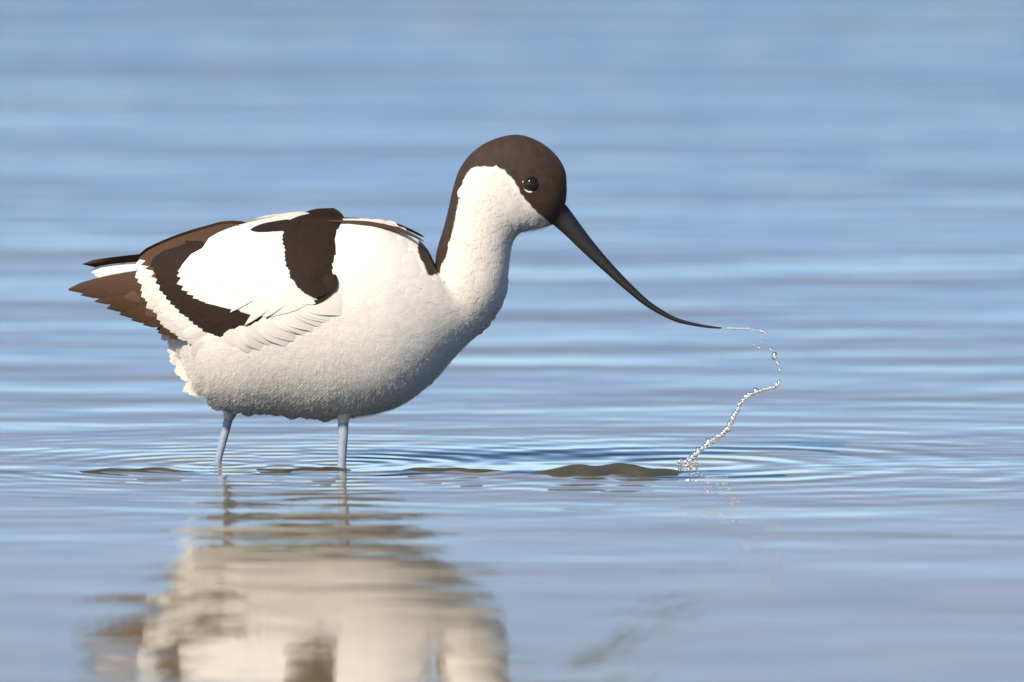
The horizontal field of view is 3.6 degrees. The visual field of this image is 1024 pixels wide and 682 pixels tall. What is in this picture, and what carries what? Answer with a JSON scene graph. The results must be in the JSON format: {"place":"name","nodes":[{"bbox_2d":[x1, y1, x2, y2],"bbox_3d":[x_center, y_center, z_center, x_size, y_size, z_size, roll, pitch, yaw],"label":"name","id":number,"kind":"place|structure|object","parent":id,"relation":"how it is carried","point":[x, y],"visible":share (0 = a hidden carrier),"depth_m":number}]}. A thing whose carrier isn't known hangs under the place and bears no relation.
{"place":"outdoors","nodes":[
{"label":"outdoors","id":0,"kind":"place"},
{"bbox_2d":[170,135,566,421],"bbox_3d":[-0.097,-0.040,9.997,0.261,0.174,0.100,0,4,0],"label":"avocet body","id":1,"kind":"object","parent":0,"point":[518,160],"visible":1,"depth_m":9.98},
{"bbox_2d":[223,412,235,420],"bbox_3d":[-0.170,0.036,10.018,0.017,0.026,0.015,0,4,0],"label":"upper leg","id":2,"kind":"object","parent":1,"relation":"attached to","point":[229,417],"visible":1,"depth_m":10.02},
{"bbox_2d":[214,420,231,461],"bbox_3d":[-0.178,0.098,10.022,0.029,0.133,0.022,0,4,0],"label":"bird leg","id":3,"kind":"object","parent":2,"relation":"attached to","point":[225,431],"visible":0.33,"depth_m":10.02},
{"bbox_2d":[69,208,423,345],"bbox_3d":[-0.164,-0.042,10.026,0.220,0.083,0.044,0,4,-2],"label":"avocet wing","id":4,"kind":"structure","parent":1,"relation":"on","point":[334,210],"depth_m":10.01},
{"bbox_2d":[83,254,142,267],"bbox_3d":[-0.219,-0.050,10.013,0.095,0.012,0.008,-2,4,-21],"label":"tail feather","id":5,"kind":"object","parent":4,"relation":"attached to","point":[113,260],"visible":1,"depth_m":10.00},
{"bbox_2d":[191,293,342,358],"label":"wing feathers","id":6,"kind":"object","parent":1,"relation":"attached to","point":[276,329],"visible":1,"depth_m":9.95},
{"bbox_2d":[337,414,350,422],"bbox_3d":[-0.103,0.043,9.989,0.013,0.020,0.013,0,4,0],"label":"upper leg","id":7,"kind":"object","parent":1,"relation":"on","point":[343,418],"visible":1,"depth_m":9.99},
{"bbox_2d":[337,421,348,465],"bbox_3d":[-0.098,0.104,9.993,0.030,0.127,0.022,0,4,0],"label":"bird leg","id":8,"kind":"object","parent":7,"relation":"attached to","point":[342,439],"visible":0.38,"depth_m":9.99},
{"bbox_2d":[161,165,541,421],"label":"avocet body feathers","id":9,"kind":"object","parent":1,"relation":"attached to","point":[352,265],"visible":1,"depth_m":9.97},
{"bbox_2d":[525,177,538,190],"bbox_3d":[0.012,-0.097,9.977,0.010,0.010,0.010,0,4,0],"label":"eye","id":10,"kind":"object","parent":1,"relation":"attached to","point":[531,183],"visible":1,"depth_m":9.97},
{"bbox_2d":[553,204,721,328],"bbox_3d":[0.075,-0.048,9.997,0.109,0.080,0.010,0,4,0],"label":"beak","id":11,"kind":"object","parent":1,"relation":"attached to","point":[568,225],"visible":1,"depth_m":9.99},
{"bbox_2d":[0,0,1023,681],"bbox_3d":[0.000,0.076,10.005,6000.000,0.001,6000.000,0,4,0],"label":"water surface","id":12,"kind":"object","parent":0,"point":[826,196],"visible":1,"depth_m":10.86},
{"bbox_2d":[80,463,682,475],"bbox_3d":[-0.150,0.078,9.947,0.516,0.006,0.093,0,4,0],"label":"mud bar","id":13,"kind":"object","parent":12,"relation":"on","point":[590,470],"visible":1,"depth_m":9.94},
{"bbox_2d":[677,327,784,465],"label":"water droplets","id":14,"kind":"object","parent":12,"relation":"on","point":[690,459],"visible":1,"depth_m":10.00}
]}

